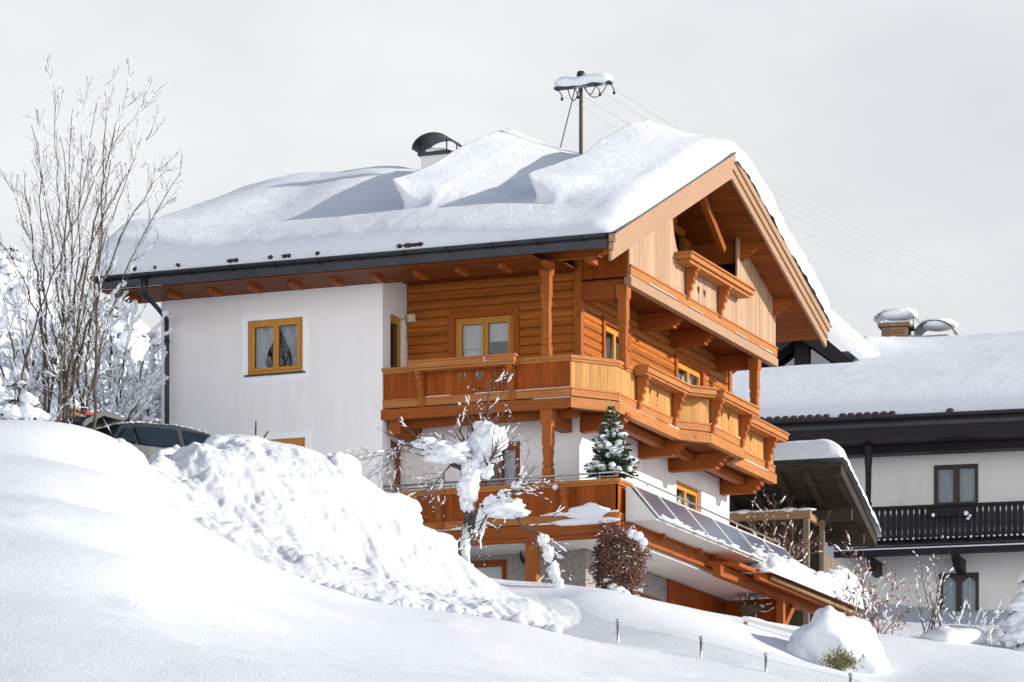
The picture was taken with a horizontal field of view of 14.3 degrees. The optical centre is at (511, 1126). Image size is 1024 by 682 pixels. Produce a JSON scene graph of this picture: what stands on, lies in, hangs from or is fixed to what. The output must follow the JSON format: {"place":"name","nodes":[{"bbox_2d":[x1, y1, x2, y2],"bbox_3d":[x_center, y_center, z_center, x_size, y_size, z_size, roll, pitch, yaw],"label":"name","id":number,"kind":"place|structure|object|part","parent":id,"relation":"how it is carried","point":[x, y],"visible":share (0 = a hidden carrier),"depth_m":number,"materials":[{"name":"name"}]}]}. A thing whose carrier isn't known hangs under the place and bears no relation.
{"place":"outdoors","nodes":[
{"label":"outdoors","id":0,"kind":"place"},
{"bbox_2d":[0,364,1023,681],"bbox_3d":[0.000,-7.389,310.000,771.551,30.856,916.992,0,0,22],"label":"snow ground","id":1,"kind":"structure","parent":0,"point":[112,568],"depth_m":58.05,"materials":[{"name":"white snow"}]},
{"bbox_2d":[0,371,13,407],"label":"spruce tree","id":2,"kind":"object","parent":1,"relation":"on","point":[2,389],"visible":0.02,"depth_m":103.39,"materials":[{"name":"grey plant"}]},
{"bbox_2d":[0,380,50,420],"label":"snow-covered bush","id":3,"kind":"object","parent":1,"relation":"on","point":[10,409],"visible":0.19,"depth_m":77.77,"materials":[{"name":"white snow"}]},
{"bbox_2d":[0,246,58,363],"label":"spruce tree","id":4,"kind":"object","parent":1,"relation":"on","point":[7,273],"visible":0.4,"depth_m":112.89,"materials":[{"name":"grey plant"}]},
{"bbox_2d":[0,256,71,408],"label":"snowy shrub","id":5,"kind":"object","parent":1,"relation":"on","point":[32,377],"visible":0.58,"depth_m":82.77,"materials":[{"name":"grey plant"}]},
{"bbox_2d":[8,314,122,421],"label":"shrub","id":6,"kind":"object","parent":1,"relation":"on","point":[55,404],"visible":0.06,"depth_m":106.99,"materials":[{"name":"grey plant"}]},
{"bbox_2d":[70,405,80,416],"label":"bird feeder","id":7,"kind":"object","parent":1,"relation":"on","point":[77,412],"visible":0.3,"depth_m":80.92,"materials":[{"name":"orange"}]},
{"bbox_2d":[0,54,182,429],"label":"bare tree","id":8,"kind":"object","parent":1,"relation":"on","point":[65,402],"visible":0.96,"depth_m":79.66,"materials":[{"name":"grey plant"}]},
{"bbox_2d":[50,281,172,428],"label":"snowy shrub","id":9,"kind":"object","parent":1,"relation":"on","point":[113,376],"visible":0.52,"depth_m":82.98,"materials":[{"name":"grey plant"}]},
{"bbox_2d":[83,296,160,376],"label":"spruce tree","id":10,"kind":"object","parent":1,"relation":"on","point":[139,342],"visible":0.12,"depth_m":111.30,"materials":[{"name":"grey plant"}]},
{"bbox_2d":[100,330,160,423],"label":"snowy shrub","id":11,"kind":"object","parent":1,"relation":"on","point":[152,366],"visible":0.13,"depth_m":86.54,"materials":[{"name":"grey plant"}]},
{"bbox_2d":[54,409,210,460],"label":"parked car","id":12,"kind":"object","parent":1,"relation":"on","point":[148,440],"visible":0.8,"depth_m":80.27,"materials":[{"name":"grey paint"}]},
{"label":"side window","id":13,"kind":"part","parent":12,"relation":"part of","materials":[{"name":"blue glass"}]},
{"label":"side window","id":14,"kind":"part","parent":12,"relation":"part of","materials":[{"name":"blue glass"}]},
{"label":"side window","id":15,"kind":"part","parent":12,"relation":"part of","materials":[{"name":"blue glass"}]},
{"bbox_2d":[107,357,160,410],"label":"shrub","id":16,"kind":"object","parent":1,"relation":"on","point":[145,364],"depth_m":107.49,"materials":[{"name":"grey plant"}]},
{"bbox_2d":[113,434,581,628],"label":"snow bank","id":17,"kind":"structure","parent":1,"relation":"on","point":[300,511],"depth_m":71.14,"materials":[{"name":"white snow"}]},
{"bbox_2d":[255,421,256,435],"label":"marker stick","id":18,"kind":"object","parent":17,"relation":"on","point":[255,428],"visible":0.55,"depth_m":74.99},
{"bbox_2d":[324,452,457,553],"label":"snowed hedge","id":19,"kind":"object","parent":1,"relation":"on","point":[352,464],"visible":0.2,"depth_m":74.24,"materials":[{"name":"grey plant"}]},
{"bbox_2d":[268,562,562,633],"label":"snow clods","id":20,"kind":"object","parent":1,"relation":"on","point":[516,618],"visible":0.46,"depth_m":65.20,"materials":[{"name":"white snow"}]},
{"bbox_2d":[346,357,578,586],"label":"apple tree","id":21,"kind":"object","parent":1,"relation":"on","point":[476,456],"visible":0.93,"depth_m":77.09,"materials":[{"name":"grey plant"}]},
{"bbox_2d":[90,132,863,624],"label":"chalet","id":22,"kind":"object","parent":1,"relation":"on","point":[660,322],"visible":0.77,"depth_m":84.28,"materials":[{"name":"timber"},{"name":"white plaster"},{"name":"clay tile"}]},
{"bbox_2d":[244,317,304,376],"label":"window","id":23,"kind":"structure","parent":22,"relation":"in","point":[276,345],"depth_m":84.58,"materials":[{"name":"yellow glass"}]},
{"bbox_2d":[270,438,304,446],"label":"window","id":24,"kind":"structure","parent":22,"relation":"in","point":[296,441],"depth_m":84.33,"materials":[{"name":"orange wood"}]},
{"bbox_2d":[390,316,400,408],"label":"balcony door","id":25,"kind":"structure","parent":22,"relation":"in","point":[395,324],"depth_m":84.60,"materials":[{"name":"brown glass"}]},
{"bbox_2d":[390,440,400,491],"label":"balcony door","id":26,"kind":"structure","parent":22,"relation":"in","point":[392,444],"depth_m":84.52,"materials":[{"name":"brown glass"}]},
{"bbox_2d":[407,314,415,322],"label":"wall box","id":27,"kind":"object","parent":22,"relation":"attached to","point":[411,318],"visible":1,"depth_m":84.57,"materials":[{"name":"beige plastic"}]},
{"bbox_2d":[90,119,832,327],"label":"roof snow","id":28,"kind":"structure","parent":22,"relation":"on","point":[509,184],"depth_m":83.88,"materials":[{"name":"white snow"}]},
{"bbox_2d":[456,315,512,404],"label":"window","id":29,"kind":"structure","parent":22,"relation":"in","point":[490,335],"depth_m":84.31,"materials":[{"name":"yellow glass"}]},
{"bbox_2d":[470,559,506,579],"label":"window","id":30,"kind":"structure","parent":22,"relation":"in","point":[496,569],"depth_m":84.19,"materials":[{"name":"brown glass"}]},
{"bbox_2d":[479,442,519,527],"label":"window","id":31,"kind":"structure","parent":22,"relation":"in","point":[509,471],"depth_m":84.15,"materials":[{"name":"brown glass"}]},
{"bbox_2d":[519,549,558,563],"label":"cable coil","id":32,"kind":"object","parent":22,"relation":"hanging from","point":[522,559],"visible":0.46,"depth_m":83.61,"materials":[{"name":"black rubber"}]},
{"bbox_2d":[554,71,615,153],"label":"electricity mast","id":33,"kind":"object","parent":22,"relation":"on","point":[581,80],"visible":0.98,"depth_m":88.09,"materials":[{"name":"grey metal"}]},
{"bbox_2d":[562,95,1020,310],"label":"power line","id":34,"kind":"object","parent":33,"relation":"attached to","point":[803,231],"visible":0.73,"depth_m":132.87,"materials":[{"name":"grey metal"}]},
{"bbox_2d":[584,97,1019,300],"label":"power line","id":35,"kind":"object","parent":33,"relation":"attached to","point":[822,229],"visible":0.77,"depth_m":131.09,"materials":[{"name":"grey metal"}]},
{"bbox_2d":[601,91,1021,291],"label":"power line","id":36,"kind":"object","parent":33,"relation":"attached to","point":[814,212],"visible":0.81,"depth_m":122.39,"materials":[{"name":"grey metal"}]},
{"bbox_2d":[616,90,1021,286],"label":"power line","id":37,"kind":"object","parent":33,"relation":"attached to","point":[814,206],"visible":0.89,"depth_m":121.23,"materials":[{"name":"grey metal"}]},
{"bbox_2d":[583,405,639,479],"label":"spruce tree","id":38,"kind":"object","parent":22,"relation":"on","point":[610,450],"visible":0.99,"depth_m":82.11,"materials":[{"name":"green plant"}]},
{"bbox_2d":[606,325,618,401],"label":"window","id":39,"kind":"structure","parent":22,"relation":"in","point":[612,340],"depth_m":85.31,"materials":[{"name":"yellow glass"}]},
{"bbox_2d":[636,592,656,599],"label":"window","id":40,"kind":"structure","parent":22,"relation":"in","point":[642,595],"depth_m":86.82,"materials":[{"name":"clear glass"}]},
{"bbox_2d":[631,484,684,527],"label":"solar panel","id":41,"kind":"object","parent":22,"relation":"attached to","point":[655,503],"visible":1,"depth_m":82.44,"materials":[{"name":"purple glass"}]},
{"bbox_2d":[657,494,712,538],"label":"solar panel","id":42,"kind":"object","parent":22,"relation":"attached to","point":[682,513],"visible":1,"depth_m":84.00,"materials":[{"name":"purple glass"}]},
{"bbox_2d":[676,482,696,510],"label":"window","id":43,"kind":"structure","parent":22,"relation":"in","point":[682,491],"depth_m":90.01,"materials":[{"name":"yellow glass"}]},
{"bbox_2d":[678,361,699,385],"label":"window","id":44,"kind":"structure","parent":22,"relation":"in","point":[687,374],"depth_m":89.84,"materials":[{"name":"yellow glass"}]},
{"bbox_2d":[685,506,736,549],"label":"solar panel","id":45,"kind":"object","parent":22,"relation":"attached to","point":[710,526],"visible":1,"depth_m":85.58,"materials":[{"name":"purple glass"}]},
{"bbox_2d":[711,517,761,559],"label":"solar panel","id":46,"kind":"object","parent":22,"relation":"attached to","point":[735,536],"visible":1,"depth_m":87.15,"materials":[{"name":"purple glass"}]},
{"bbox_2d":[729,593,773,618],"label":"hanging basket","id":47,"kind":"object","parent":22,"relation":"hanging from","point":[748,609],"visible":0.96,"depth_m":90.17,"materials":[{"name":"brown wicker"}]},
{"bbox_2d":[737,528,773,560],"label":"solar panel","id":48,"kind":"object","parent":22,"relation":"attached to","point":[760,547],"visible":0.66,"depth_m":88.57,"materials":[{"name":"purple glass"}]},
{"bbox_2d":[762,539,791,558],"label":"solar panel","id":49,"kind":"object","parent":22,"relation":"attached to","point":[780,551],"visible":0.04,"depth_m":90.26,"materials":[{"name":"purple glass"}]},
{"bbox_2d":[742,553,871,612],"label":"canopy snow","id":50,"kind":"structure","parent":22,"relation":"on","point":[795,571],"depth_m":90.39,"materials":[{"name":"white snow"}]},
{"bbox_2d":[586,520,653,596],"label":"beech bush","id":51,"kind":"object","parent":1,"relation":"on","point":[632,573],"visible":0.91,"depth_m":80.87,"materials":[{"name":"brown plant"}]},
{"bbox_2d":[539,595,860,681],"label":"chain link fence","id":52,"kind":"object","parent":1,"relation":"on","point":[701,638],"visible":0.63,"depth_m":68.35,"materials":[{"name":"metal"}]},
{"bbox_2d":[743,616,796,632],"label":"snow","id":53,"kind":"structure","parent":1,"relation":"on","point":[746,619],"depth_m":77.97,"materials":[{"name":"white snow"}]},
{"bbox_2d":[729,507,824,624],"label":"wood rack","id":54,"kind":"object","parent":1,"relation":"on","point":[806,515],"visible":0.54,"depth_m":96.91,"materials":[{"name":"brown wood"}]},
{"bbox_2d":[746,487,832,568],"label":"bare shrub","id":55,"kind":"object","parent":1,"relation":"on","point":[790,546],"visible":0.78,"depth_m":91.98,"materials":[{"name":"brown plant"}]},
{"bbox_2d":[729,462,876,626],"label":"timber shed","id":56,"kind":"structure","parent":1,"relation":"on","point":[822,488],"depth_m":97.79,"materials":[{"name":"brown wood"}]},
{"bbox_2d":[774,439,881,536],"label":"roof snow","id":57,"kind":"structure","parent":56,"relation":"on","point":[809,451],"depth_m":96.11,"materials":[{"name":"white snow"}]},
{"bbox_2d":[785,605,890,672],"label":"snowed bush","id":58,"kind":"object","parent":1,"relation":"on","point":[829,636],"visible":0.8,"depth_m":76.37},
{"bbox_2d":[824,531,914,633],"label":"bare shrub","id":59,"kind":"object","parent":1,"relation":"on","point":[862,580],"visible":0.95,"depth_m":85.74,"materials":[{"name":"orange plant"}]},
{"bbox_2d":[749,308,1023,611],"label":"neighbour house","id":60,"kind":"structure","parent":1,"relation":"on","point":[928,480],"depth_m":106.62,"materials":[{"name":"white plaster"},{"name":"dark wood"},{"name":"clay roof tile"}]},
{"bbox_2d":[732,309,1023,420],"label":"roof snow","id":61,"kind":"structure","parent":60,"relation":"on","point":[911,374],"depth_m":107.33,"materials":[{"name":"white snow"}]},
{"bbox_2d":[934,463,977,503],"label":"window","id":62,"kind":"structure","parent":60,"relation":"in","point":[956,483],"depth_m":107.08,"materials":[{"name":"brown glass"}]},
{"bbox_2d":[939,572,978,611],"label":"window","id":63,"kind":"structure","parent":60,"relation":"in","point":[964,586],"depth_m":107.05,"materials":[{"name":"grey glass"}]},
{"bbox_2d":[897,634,919,636],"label":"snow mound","id":64,"kind":"object","parent":1,"relation":"on","point":[908,635],"visible":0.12,"depth_m":87.30,"materials":[{"name":"white snow"}]},
{"bbox_2d":[911,534,954,632],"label":"bare sapling","id":65,"kind":"object","parent":1,"relation":"on","point":[934,612],"visible":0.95,"depth_m":91.75,"materials":[{"name":"plant"}]},
{"bbox_2d":[920,625,986,643],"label":"snow mound","id":66,"kind":"object","parent":1,"relation":"on","point":[959,634],"visible":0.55,"depth_m":81.22,"materials":[{"name":"white snow"}]},
{"bbox_2d":[937,596,1004,644],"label":"bare shrub","id":67,"kind":"object","parent":1,"relation":"on","point":[990,632],"visible":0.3,"depth_m":83.97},
{"bbox_2d":[985,628,1004,645],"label":"snow mound","id":68,"kind":"object","parent":1,"relation":"on","point":[995,636],"visible":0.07,"depth_m":86.94,"materials":[{"name":"white snow"}]},
{"bbox_2d":[998,572,1023,651],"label":"spruce tree","id":69,"kind":"object","parent":1,"relation":"on","point":[1012,627],"visible":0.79,"depth_m":81.51,"materials":[{"name":"grey plant"}]},
{"bbox_2d":[0,0,1023,354],"label":"sky","id":70,"kind":"structure","parent":0,"point":[900,121],"materials":[{"name":"white"}]}
]}

